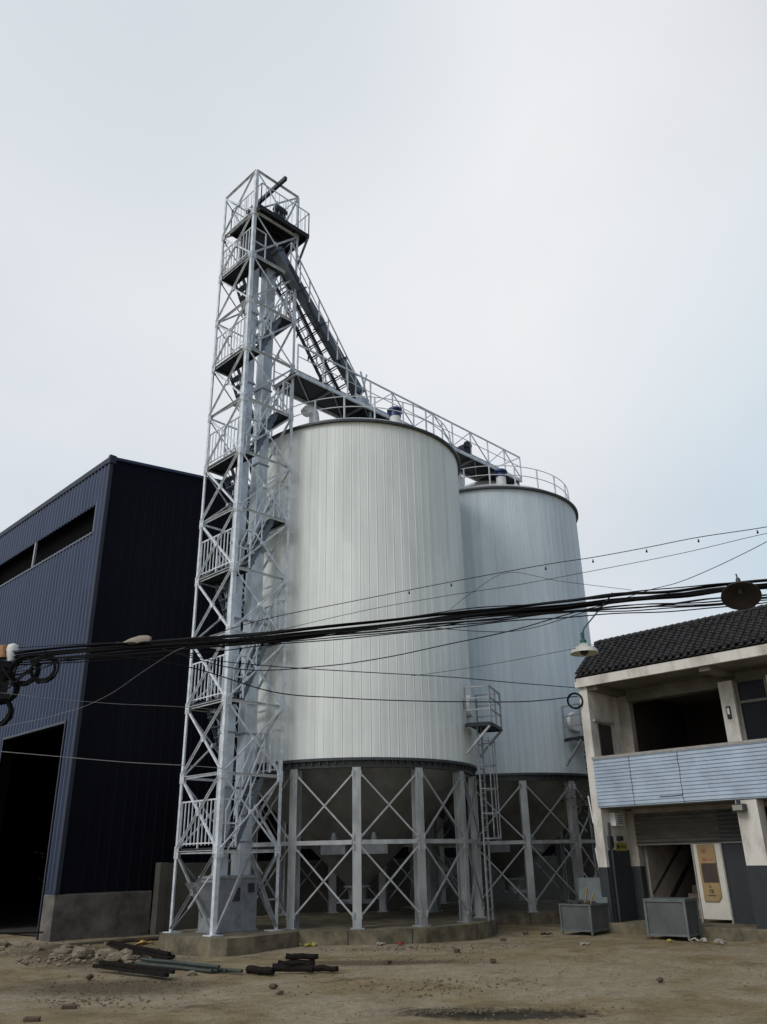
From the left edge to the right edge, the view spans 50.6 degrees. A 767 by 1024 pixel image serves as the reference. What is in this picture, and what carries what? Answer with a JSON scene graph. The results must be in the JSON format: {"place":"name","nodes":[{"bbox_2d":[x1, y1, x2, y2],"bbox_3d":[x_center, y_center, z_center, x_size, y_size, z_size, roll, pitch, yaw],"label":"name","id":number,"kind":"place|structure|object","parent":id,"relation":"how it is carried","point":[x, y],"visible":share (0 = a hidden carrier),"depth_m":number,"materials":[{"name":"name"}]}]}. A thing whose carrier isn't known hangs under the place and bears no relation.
{"place":"outdoors","nodes":[
{"label":"outdoors","id":0,"kind":"place"},
{"bbox_2d":[0,900,766,1023],"bbox_3d":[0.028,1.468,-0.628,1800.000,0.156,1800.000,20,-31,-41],"label":"ground","id":1,"kind":"structure","parent":0,"point":[258,1001],"depth_m":11.34,"materials":[{"name":"soil"}]},
{"bbox_2d":[0,940,10,946],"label":"stone","id":2,"kind":"object","parent":1,"relation":"on","point":[6,943],"visible":0.74,"depth_m":17.54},
{"bbox_2d":[0,643,18,698],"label":"utility pole","id":3,"kind":"object","parent":1,"relation":"on","point":[9,654],"visible":0.84,"depth_m":16.46,"materials":[{"name":"concrete"}]},
{"bbox_2d":[0,699,13,727],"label":"cable coil","id":4,"kind":"object","parent":3,"relation":"hanging from","point":[7,718],"visible":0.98,"depth_m":16.04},
{"bbox_2d":[0,676,19,704],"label":"cable coil","id":5,"kind":"object","parent":3,"relation":"hanging from","point":[16,689],"visible":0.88,"depth_m":16.20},
{"bbox_2d":[0,661,38,682],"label":"jumper cable","id":6,"kind":"object","parent":3,"relation":"attached to","point":[10,680],"visible":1,"depth_m":16.07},
{"bbox_2d":[3,650,45,683],"bbox_3d":[-7.345,3.131,16.265,1.328,0.605,0.021,-9,-24,18],"label":"jumper cable","id":7,"kind":"object","parent":3,"relation":"attached to","point":[27,670],"visible":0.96,"depth_m":16.15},
{"bbox_2d":[5,653,44,674],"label":"jumper cable","id":8,"kind":"object","parent":3,"relation":"attached to","point":[26,665],"visible":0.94,"depth_m":15.88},
{"bbox_2d":[5,653,47,674],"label":"jumper cable","id":9,"kind":"object","parent":3,"relation":"attached to","point":[25,671],"visible":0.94,"depth_m":16.23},
{"bbox_2d":[2,657,68,672],"bbox_3d":[-7.209,3.080,16.189,2.051,0.223,0.014,-6,-24,12],"label":"jumper cable","id":10,"kind":"object","parent":3,"relation":"attached to","point":[36,668],"visible":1,"depth_m":16.09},
{"bbox_2d":[18,642,116,647],"bbox_3d":[-5.623,2.632,16.095,4.299,0.236,0.022,-7,-24,14],"label":"overhead wire","id":11,"kind":"object","parent":3,"relation":"attached to","point":[67,644],"visible":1,"depth_m":16.29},
{"bbox_2d":[2,647,184,726],"bbox_3d":[-6.085,3.489,15.710,4.839,1.367,0.024,-7,-24,14],"label":"overhead wire","id":12,"kind":"object","parent":3,"relation":"attached to","point":[99,699],"visible":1,"depth_m":15.46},
{"bbox_2d":[0,692,217,709],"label":"overhead wire","id":13,"kind":"object","parent":3,"relation":"attached to","point":[110,703],"visible":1,"depth_m":16.62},
{"bbox_2d":[19,604,723,664],"bbox_3d":[-0.654,2.249,14.801,17.206,0.138,0.041,-7,-24,14],"label":"overhead cable","id":14,"kind":"object","parent":3,"relation":"attached to","point":[443,625],"visible":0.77,"depth_m":14.47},
{"bbox_2d":[29,600,720,659],"bbox_3d":[-0.689,2.196,14.718,17.216,0.117,0.037,-7,-24,14],"label":"overhead cable","id":15,"kind":"object","parent":3,"relation":"attached to","point":[423,625],"visible":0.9,"depth_m":14.31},
{"bbox_2d":[40,586,725,655],"bbox_3d":[-0.686,2.108,14.841,17.268,0.176,0.063,-7,-24,14],"label":"overhead cable","id":16,"kind":"object","parent":3,"relation":"attached to","point":[427,618],"visible":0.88,"depth_m":15.40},
{"bbox_2d":[4,586,766,658],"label":"overhead cable","id":17,"kind":"object","parent":3,"relation":"attached to","point":[426,620],"visible":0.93,"depth_m":14.59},
{"bbox_2d":[6,579,766,651],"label":"overhead cable","id":18,"kind":"object","parent":3,"relation":"attached to","point":[401,617],"visible":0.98,"depth_m":14.41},
{"bbox_2d":[6,585,766,657],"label":"overhead cable","id":19,"kind":"object","parent":3,"relation":"attached to","point":[387,627],"visible":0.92,"depth_m":14.39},
{"bbox_2d":[9,597,766,661],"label":"overhead cable","id":20,"kind":"object","parent":3,"relation":"attached to","point":[384,628],"visible":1,"depth_m":14.46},
{"bbox_2d":[721,574,761,609],"bbox_3d":[5.644,1.222,12.849,0.532,0.544,0.590,20,-31,-41],"label":"dish lamp","id":21,"kind":"object","parent":20,"relation":"hanging from","point":[738,594],"visible":1,"depth_m":12.88,"materials":[{"name":"brown metal"}]},
{"bbox_2d":[15,589,761,658],"bbox_3d":[-0.684,2.151,14.849,17.268,0.182,0.064,-7,-24,14],"label":"overhead cable","id":22,"kind":"object","parent":3,"relation":"attached to","point":[448,619],"visible":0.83,"depth_m":14.07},
{"bbox_2d":[10,598,766,663],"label":"overhead cable","id":23,"kind":"object","parent":3,"relation":"attached to","point":[387,630],"visible":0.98,"depth_m":14.54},
{"bbox_2d":[14,580,766,652],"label":"overhead cable","id":24,"kind":"object","parent":3,"relation":"attached to","point":[402,618],"visible":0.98,"depth_m":14.37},
{"bbox_2d":[117,635,151,644],"bbox_3d":[-4.887,2.522,15.913,0.772,0.174,0.200,-9,-24,18],"label":"street lamp head","id":25,"kind":"object","parent":24,"relation":"on","point":[139,639],"visible":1,"depth_m":15.80},
{"bbox_2d":[15,579,766,653],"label":"overhead cable","id":26,"kind":"object","parent":3,"relation":"attached to","point":[408,618],"visible":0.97,"depth_m":14.39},
{"bbox_2d":[570,598,608,656],"bbox_3d":[3.436,1.863,13.531,0.771,1.037,0.468,-19,-29,35],"label":"hanging lamp","id":27,"kind":"object","parent":26,"relation":"hanging from","point":[582,649],"visible":1,"depth_m":13.47,"materials":[{"name":"white metal"}]},
{"bbox_2d":[15,583,766,655],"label":"overhead cable","id":28,"kind":"object","parent":3,"relation":"attached to","point":[412,620],"visible":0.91,"depth_m":14.34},
{"bbox_2d":[16,602,766,665],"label":"overhead cable","id":29,"kind":"object","parent":3,"relation":"attached to","point":[397,633],"visible":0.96,"depth_m":14.51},
{"bbox_2d":[17,584,766,657],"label":"overhead cable","id":30,"kind":"object","parent":3,"relation":"attached to","point":[374,626],"visible":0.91,"depth_m":14.69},
{"bbox_2d":[8,655,40,685],"bbox_3d":[-7.219,3.198,16.356,0.616,0.638,0.162,-1,-23,0],"label":"cable coil","id":31,"kind":"object","parent":30,"relation":"hanging from","point":[12,676],"visible":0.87,"depth_m":16.31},
{"bbox_2d":[29,655,59,683],"bbox_3d":[-6.791,3.136,16.243,0.599,0.599,0.119,-4,-23,8],"label":"cable coil","id":32,"kind":"object","parent":30,"relation":"hanging from","point":[49,678],"visible":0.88,"depth_m":16.17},
{"bbox_2d":[24,599,766,662],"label":"overhead cable","id":33,"kind":"object","parent":3,"relation":"attached to","point":[373,632],"visible":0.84,"depth_m":14.56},
{"bbox_2d":[26,594,766,659],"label":"overhead cable","id":34,"kind":"object","parent":3,"relation":"attached to","point":[397,625],"visible":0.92,"depth_m":14.40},
{"bbox_2d":[32,595,766,658],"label":"overhead cable","id":35,"kind":"object","parent":3,"relation":"attached to","point":[398,624],"visible":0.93,"depth_m":14.42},
{"bbox_2d":[65,584,764,649],"bbox_3d":[-0.707,2.092,14.804,17.266,0.141,0.036,-7,-24,14],"label":"overhead cable","id":36,"kind":"object","parent":3,"relation":"attached to","point":[370,625],"visible":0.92,"depth_m":14.39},
{"bbox_2d":[232,587,724,638],"bbox_3d":[-0.693,2.090,14.831,17.265,0.143,0.038,-7,-24,14],"label":"overhead cable","id":37,"kind":"object","parent":3,"relation":"attached to","point":[479,612],"visible":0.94,"depth_m":14.70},
{"bbox_2d":[0,931,43,933],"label":"plank","id":38,"kind":"object","parent":1,"relation":"on","point":[20,932],"visible":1,"depth_m":18.12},
{"bbox_2d":[15,940,31,947],"bbox_3d":[-7.667,9.210,17.261,0.323,0.204,0.397,11,-26,-25],"label":"stone","id":39,"kind":"object","parent":1,"relation":"on","point":[23,944],"visible":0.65,"depth_m":17.17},
{"bbox_2d":[23,1016,40,1021],"bbox_3d":[-3.943,5.692,9.096,0.172,0.064,0.093,1,-23,-4],"label":"brick","id":40,"kind":"object","parent":1,"relation":"on","point":[31,1018],"visible":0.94,"depth_m":9.06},
{"bbox_2d":[32,946,43,950],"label":"stone","id":41,"kind":"object","parent":1,"relation":"on","point":[37,948],"visible":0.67,"depth_m":16.37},
{"bbox_2d":[53,948,72,953],"bbox_3d":[-6.271,8.597,15.840,0.312,0.167,0.341,20,-31,-41],"label":"stone","id":42,"kind":"object","parent":1,"relation":"on","point":[62,950],"visible":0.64,"depth_m":15.79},
{"bbox_2d":[59,944,73,948],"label":"stone","id":43,"kind":"object","parent":1,"relation":"on","point":[67,946],"visible":0.5,"depth_m":16.61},
{"bbox_2d":[61,1004,76,1009],"bbox_3d":[-3.816,6.015,9.857,0.172,0.064,0.093,3,-24,-10],"label":"brick","id":44,"kind":"object","parent":1,"relation":"on","point":[68,1006],"visible":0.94,"depth_m":9.82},
{"bbox_2d":[71,950,84,959],"bbox_3d":[-5.714,8.299,15.191,0.248,0.168,0.359,3,-23,-9],"label":"stone","id":45,"kind":"object","parent":1,"relation":"on","point":[79,954],"visible":0.88,"depth_m":15.09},
{"bbox_2d":[71,947,93,954],"bbox_3d":[-5.795,8.488,15.636,0.433,0.176,0.272,20,-31,-41],"label":"stone","id":46,"kind":"object","parent":1,"relation":"on","point":[88,950],"visible":0.57,"depth_m":15.59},
{"bbox_2d":[85,974,93,979],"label":"clod","id":47,"kind":"object","parent":1,"relation":"on","point":[89,976],"visible":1,"depth_m":12.50,"materials":[{"name":"soil"}]},
{"bbox_2d":[28,934,158,947],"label":"paving slab","id":48,"kind":"structure","parent":1,"relation":"on","point":[122,939],"depth_m":17.76,"materials":[{"name":"concrete"}]},
{"bbox_2d":[97,948,117,955],"bbox_3d":[-5.266,8.462,15.574,0.380,0.163,0.280,-9,-24,17],"label":"stone","id":49,"kind":"object","parent":1,"relation":"on","point":[104,952],"visible":0.63,"depth_m":15.50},
{"bbox_2d":[105,952,125,961],"bbox_3d":[-4.844,8.089,14.740,0.402,0.179,0.282,20,-31,-41],"label":"stone","id":50,"kind":"object","parent":1,"relation":"on","point":[114,956],"visible":0.67,"depth_m":14.64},
{"bbox_2d":[120,948,133,954],"bbox_3d":[-4.904,8.386,15.425,0.267,0.175,0.351,20,-31,-41],"label":"stone","id":51,"kind":"object","parent":1,"relation":"on","point":[127,951],"visible":0.48,"depth_m":15.37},
{"bbox_2d":[121,954,133,961],"bbox_3d":[-4.613,8.062,14.638,0.288,0.157,0.276,20,-31,-41],"label":"stone","id":52,"kind":"object","parent":1,"relation":"on","point":[126,957],"visible":0.84,"depth_m":14.55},
{"bbox_2d":[92,964,168,976],"bbox_3d":[-4.034,7.255,12.844,2.208,0.064,0.070,-22,-31,39],"label":"timber","id":53,"kind":"object","parent":1,"relation":"on","point":[135,971],"visible":1,"depth_m":12.74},
{"bbox_2d":[98,960,174,973],"bbox_3d":[-3.922,7.177,12.807,2.062,0.069,0.055,-20,-30,37],"label":"timber","id":54,"kind":"object","parent":53,"relation":"on","point":[139,967],"visible":1,"depth_m":12.75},
{"bbox_2d":[109,944,169,959],"bbox_3d":[-4.663,8.327,15.373,0.060,0.101,2.832,16,-28,-34],"label":"timber","id":55,"kind":"object","parent":1,"relation":"on","point":[141,952],"visible":0.87,"depth_m":15.15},
{"bbox_2d":[106,943,172,959],"bbox_3d":[-4.708,8.393,15.526,0.060,0.100,3.028,17,-29,-35],"label":"timber","id":56,"kind":"object","parent":1,"relation":"on","point":[171,957],"visible":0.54,"depth_m":15.03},
{"bbox_2d":[109,940,170,954],"bbox_3d":[-4.702,8.345,15.555,0.060,0.090,2.722,17,-29,-36],"label":"timber","id":57,"kind":"object","parent":56,"relation":"on","point":[140,947],"visible":1,"depth_m":15.44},
{"bbox_2d":[136,940,154,944],"bbox_3d":[-5.162,9.393,17.712,0.366,0.107,0.493,-1,-23,0],"label":"straw","id":58,"kind":"object","parent":1,"relation":"on","point":[142,942],"visible":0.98,"depth_m":17.62,"materials":[{"name":"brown plant"}]},
{"bbox_2d":[135,961,212,972],"bbox_3d":[-3.456,7.443,13.273,2.058,0.058,0.052,-20,-29,36],"label":"steel tube","id":59,"kind":"object","parent":1,"relation":"on","point":[174,967],"visible":0.94,"depth_m":13.21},
{"bbox_2d":[143,961,218,972],"bbox_3d":[-3.350,7.441,13.273,2.009,0.058,0.052,-19,-29,36],"label":"steel tube","id":60,"kind":"object","parent":1,"relation":"on","point":[216,970],"visible":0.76,"depth_m":13.01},
{"bbox_2d":[140,957,219,968],"bbox_3d":[-3.358,7.383,13.290,2.107,0.058,0.052,-20,-29,37],"label":"steel tube","id":61,"kind":"object","parent":60,"relation":"on","point":[180,962],"visible":1,"depth_m":13.22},
{"bbox_2d":[145,961,226,972],"bbox_3d":[-3.276,7.455,13.309,2.158,0.057,0.052,-19,-29,36],"label":"steel tube","id":62,"kind":"object","parent":1,"relation":"on","point":[222,970],"visible":0.36,"depth_m":12.83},
{"bbox_2d":[186,970,196,975],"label":"clod","id":63,"kind":"object","parent":1,"relation":"on","point":[191,973],"visible":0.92,"depth_m":12.57,"materials":[{"name":"soil"}]},
{"bbox_2d":[158,928,297,956],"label":"concrete plinth","id":64,"kind":"structure","parent":1,"relation":"on","point":[185,942],"depth_m":15.84,"materials":[{"name":"concrete"}]},
{"bbox_2d":[163,169,309,936],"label":"lattice tower","id":65,"kind":"structure","parent":64,"relation":"on","point":[283,230],"depth_m":19.89,"materials":[{"name":"metal"}]},
{"bbox_2d":[0,751,217,767],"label":"overhead wire","id":66,"kind":"object","parent":65,"relation":"attached to","point":[108,760],"visible":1,"depth_m":16.19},
{"bbox_2d":[188,841,233,908],"bbox_3d":[-3.534,7.423,16.620,1.004,1.269,0.024,-10,-25,19],"label":"metal rod","id":67,"kind":"object","parent":65,"relation":"hanging from","point":[208,877],"visible":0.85,"depth_m":16.59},
{"bbox_2d":[185,204,287,933],"bbox_3d":[-3.339,-0.224,20.416,1.570,19.250,1.400,20,-31,-41],"label":"bucket elevator","id":68,"kind":"object","parent":64,"relation":"on","point":[240,916],"visible":0.64,"depth_m":19.36,"materials":[{"name":"metal"}]},
{"bbox_2d":[220,967,242,972],"bbox_3d":[-2.969,7.389,13.169,2.010,0.058,0.052,-19,-29,36],"label":"steel tube","id":69,"kind":"object","parent":1,"relation":"on","point":[235,970],"visible":0.28,"depth_m":12.66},
{"bbox_2d":[246,965,274,974],"bbox_3d":[-1.904,7.097,12.567,0.564,0.126,0.118,-19,-29,35],"label":"charred log","id":70,"kind":"object","parent":1,"relation":"on","point":[259,970],"visible":1,"depth_m":12.51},
{"bbox_2d":[269,983,277,988],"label":"clod","id":71,"kind":"object","parent":1,"relation":"on","point":[273,985],"visible":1,"depth_m":11.21,"materials":[{"name":"soil"}]},
{"bbox_2d":[0,454,555,941],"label":"warehouse","id":72,"kind":"structure","parent":1,"relation":"on","point":[104,550],"depth_m":22.70,"materials":[{"name":"metal"}]},
{"bbox_2d":[0,503,96,587],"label":"window","id":73,"kind":"structure","parent":72,"relation":"in","point":[47,550],"depth_m":25.69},
{"bbox_2d":[276,988,283,994],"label":"clod","id":74,"kind":"object","parent":1,"relation":"on","point":[279,991],"visible":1,"depth_m":10.72,"materials":[{"name":"soil"}]},
{"bbox_2d":[272,963,309,967],"bbox_3d":[-1.470,7.244,12.930,0.606,0.106,0.100,0,-23,-3],"label":"charred log","id":75,"kind":"object","parent":1,"relation":"on","point":[275,964],"visible":0.23,"depth_m":12.91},
{"bbox_2d":[274,965,313,972],"bbox_3d":[-1.393,7.084,12.580,0.641,0.101,0.091,-7,-24,13],"label":"charred log","id":76,"kind":"object","parent":1,"relation":"on","point":[300,968],"visible":0.96,"depth_m":12.55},
{"bbox_2d":[285,961,305,965],"bbox_3d":[-1.365,7.014,12.605,0.327,0.078,0.061,1,-23,-6],"label":"charred log","id":77,"kind":"object","parent":76,"relation":"on","point":[294,963],"visible":1,"depth_m":12.59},
{"bbox_2d":[278,959,314,965],"bbox_3d":[-1.418,7.346,13.209,0.611,0.119,0.108,-2,-23,3],"label":"charred log","id":78,"kind":"object","parent":1,"relation":"on","point":[311,962],"visible":0.43,"depth_m":13.19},
{"bbox_2d":[285,953,318,959],"bbox_3d":[-1.328,7.249,13.234,0.540,0.103,0.091,-3,-23,4],"label":"charred log","id":79,"kind":"object","parent":78,"relation":"on","point":[288,956],"visible":1,"depth_m":13.20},
{"bbox_2d":[300,942,316,946],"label":"shavings","id":80,"kind":"object","parent":1,"relation":"on","point":[311,945],"visible":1,"depth_m":16.47},
{"bbox_2d":[10,940,623,1015],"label":"soil crumbs","id":81,"kind":"object","parent":1,"relation":"on","point":[475,1010],"visible":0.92,"depth_m":11.13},
{"bbox_2d":[310,965,338,971],"bbox_3d":[-0.930,7.116,12.661,0.509,0.096,0.090,-13,-26,26],"label":"charred log","id":82,"kind":"object","parent":1,"relation":"on","point":[326,968],"visible":0.88,"depth_m":12.61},
{"bbox_2d":[150,856,575,934],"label":"boundary wall","id":83,"kind":"structure","parent":1,"relation":"on","point":[162,896],"depth_m":23.77,"materials":[{"name":"concrete"}]},
{"bbox_2d":[256,911,498,945],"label":"concrete plinth","id":84,"kind":"structure","parent":1,"relation":"on","point":[329,929],"depth_m":17.48,"materials":[{"name":"concrete"}]},
{"bbox_2d":[249,396,502,929],"bbox_3d":[-0.748,3.734,22.312,6.309,13.373,6.309,9,-25,-22],"label":"grain silo","id":85,"kind":"object","parent":84,"relation":"on","point":[370,788],"visible":0.83,"depth_m":19.71,"materials":[{"name":"metal"}]},
{"bbox_2d":[273,344,521,484],"bbox_3d":[0.930,-2.384,25.615,10.165,1.700,1.180,20,-31,-41],"label":"conveyor gallery","id":86,"kind":"object","parent":85,"relation":"on","point":[307,387],"visible":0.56,"depth_m":24.03,"materials":[{"name":"metal"}]},
{"bbox_2d":[273,242,356,413],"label":"inclined walkway","id":87,"kind":"structure","parent":86,"relation":"on","point":[301,316],"depth_m":23.68,"materials":[{"name":"paint"}]},
{"bbox_2d":[270,247,369,405],"bbox_3d":[-1.861,-5.325,23.664,3.599,4.003,0.526,20,-31,-41],"label":"grain chute","id":88,"kind":"object","parent":86,"relation":"on","point":[280,257],"visible":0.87,"depth_m":23.51,"materials":[{"name":"paint"}]},
{"bbox_2d":[162,596,642,670],"bbox_3d":[-0.003,2.282,14.328,8.911,0.742,0.091,-8,-24,15],"label":"overhead wire","id":89,"kind":"object","parent":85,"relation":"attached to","point":[408,652],"visible":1,"depth_m":14.11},
{"bbox_2d":[0,934,766,1023],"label":"rubble","id":90,"kind":"object","parent":1,"relation":"on","point":[49,961],"visible":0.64,"depth_m":14.58,"materials":[{"name":"stone"}]},
{"bbox_2d":[383,960,391,963],"bbox_3d":[0.068,7.540,13.595,0.093,0.064,0.172,-10,-25,20],"label":"brick","id":91,"kind":"object","parent":1,"relation":"on","point":[387,961],"visible":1,"depth_m":13.54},
{"bbox_2d":[400,900,565,924],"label":"concrete plinth","id":92,"kind":"structure","parent":1,"relation":"on","point":[511,912],"depth_m":21.61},
{"bbox_2d":[408,465,599,912],"bbox_3d":[3.718,5.392,26.389,6.309,13.373,6.309,-5,-23,9],"label":"grain silo","id":93,"kind":"object","parent":92,"relation":"on","point":[541,761],"visible":0.49,"depth_m":23.73,"materials":[{"name":"metal"}]},
{"bbox_2d":[560,749,594,833],"bbox_3d":[5.824,8.427,21.783,1.511,4.639,2.217,20,-31,-41],"label":"tree","id":94,"kind":"object","parent":1,"relation":"on","point":[583,801],"visible":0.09,"depth_m":22.26,"materials":[{"name":"green plant"}]},
{"bbox_2d":[577,1010,584,1016],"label":"clod","id":95,"kind":"object","parent":1,"relation":"on","point":[580,1013],"visible":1,"depth_m":8.82,"materials":[{"name":"soil"}]},
{"bbox_2d":[559,878,611,934],"bbox_3d":[4.558,8.897,18.354,0.873,1.119,0.816,20,-31,-41],"label":"waste bin","id":96,"kind":"object","parent":1,"relation":"on","point":[592,918],"visible":0.87,"depth_m":18.10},
{"bbox_2d":[566,899,597,903],"bbox_3d":[4.505,8.877,18.319,0.691,0.236,0.670,20,-31,-41],"label":"garbage","id":97,"kind":"object","parent":96,"relation":"in","point":[581,901],"visible":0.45,"depth_m":18.30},
{"bbox_2d":[574,604,766,942],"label":"two storey house","id":98,"kind":"structure","parent":1,"relation":"on","point":[674,722],"depth_m":18.72,"materials":[{"name":"paint"}]},
{"bbox_2d":[69,649,574,687],"bbox_3d":[-0.821,3.562,18.559,12.031,0.360,0.077,7,-24,-18],"label":"house wire","id":99,"kind":"object","parent":98,"relation":"attached to","point":[357,671],"visible":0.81,"depth_m":18.59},
{"bbox_2d":[67,656,577,701],"bbox_3d":[-0.815,3.902,18.418,12.032,0.680,0.072,7,-24,-18],"label":"house wire","id":100,"kind":"object","parent":98,"relation":"attached to","point":[337,697],"visible":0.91,"depth_m":18.17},
{"bbox_2d":[567,692,582,708],"bbox_3d":[4.773,4.703,20.206,0.413,0.412,0.065,-5,-23,8],"label":"cable coil","id":101,"kind":"object","parent":98,"relation":"hanging from","point":[578,694],"visible":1,"depth_m":20.19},
{"bbox_2d":[588,796,593,823],"bbox_3d":[5.073,7.284,19.858,0.032,0.662,0.418,-3,-23,5],"label":"metal rod","id":102,"kind":"object","parent":98,"relation":"attached to","point":[590,809],"visible":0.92,"depth_m":19.83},
{"bbox_2d":[692,843,731,919],"bbox_3d":[7.244,8.130,17.891,0.097,1.530,0.640,20,-31,-41],"label":"door","id":103,"kind":"structure","parent":98,"relation":"in","point":[708,859],"depth_m":17.86,"materials":[{"name":"white paint"}]},
{"bbox_2d":[716,809,755,923],"bbox_3d":[7.902,7.628,17.549,0.190,2.300,0.980,20,-31,-41],"label":"metal door","id":104,"kind":"structure","parent":98,"relation":"in","point":[734,856],"depth_m":17.58,"materials":[{"name":"metal"}]},
{"bbox_2d":[734,678,766,739],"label":"upper window","id":105,"kind":"structure","parent":98,"relation":"in","point":[751,696],"depth_m":18.33,"materials":[{"name":"black glass"}]},
{"bbox_2d":[642,897,702,940],"bbox_3d":[5.990,8.412,16.810,0.890,0.745,0.730,-19,-29,35],"label":"waste bin","id":106,"kind":"object","parent":1,"relation":"on","point":[673,916],"visible":0.98,"depth_m":16.60,"materials":[{"name":"metal"}]},
{"bbox_2d":[689,937,706,942],"bbox_3d":[6.146,8.402,15.915,0.365,0.088,0.325,20,-31,-41],"label":"plastic scrap","id":107,"kind":"object","parent":1,"relation":"on","point":[700,940],"visible":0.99,"depth_m":15.90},
{"bbox_2d":[713,939,725,943],"bbox_3d":[6.521,8.302,15.683,0.262,0.085,0.236,13,-27,-30],"label":"plastic scrap","id":108,"kind":"object","parent":1,"relation":"on","point":[719,940],"visible":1,"depth_m":15.65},
{"bbox_2d":[0,0,766,645],"label":"sky","id":109,"kind":"structure","parent":0,"point":[539,227],"materials":[{"name":"white"}]},
{"bbox_2d":[562,807,591,877],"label":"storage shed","id":110,"kind":"structure","parent":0,"point":[587,866],"depth_m":32.75,"materials":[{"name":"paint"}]},
{"bbox_2d":[413,618,764,675],"bbox_3d":[4.068,2.065,13.145,7.519,0.608,0.060,-8,-24,15],"label":"overhead wire","id":111,"kind":"object","parent":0,"point":[592,644],"visible":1,"depth_m":13.28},
{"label":"utility pole","id":112,"kind":"object","parent":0,"visible":0},
{"bbox_2d":[197,533,766,649],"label":"overhead wire","id":113,"kind":"object","parent":112,"relation":"attached to","point":[488,589],"visible":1,"depth_m":14.12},
{"bbox_2d":[198,526,766,639],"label":"festoon wire","id":114,"kind":"object","parent":112,"relation":"attached to","point":[492,574],"visible":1,"depth_m":14.21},
{"bbox_2d":[450,572,628,609],"bbox_3d":[2.612,1.275,13.930,3.115,0.607,0.014,-7,-24,14],"label":"overhead wire","id":115,"kind":"object","parent":114,"relation":"attached to","point":[537,576],"visible":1,"depth_m":14.01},
{"bbox_2d":[434,541,766,631],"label":"overhead wire","id":116,"kind":"object","parent":112,"relation":"attached to","point":[607,604],"visible":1,"depth_m":13.48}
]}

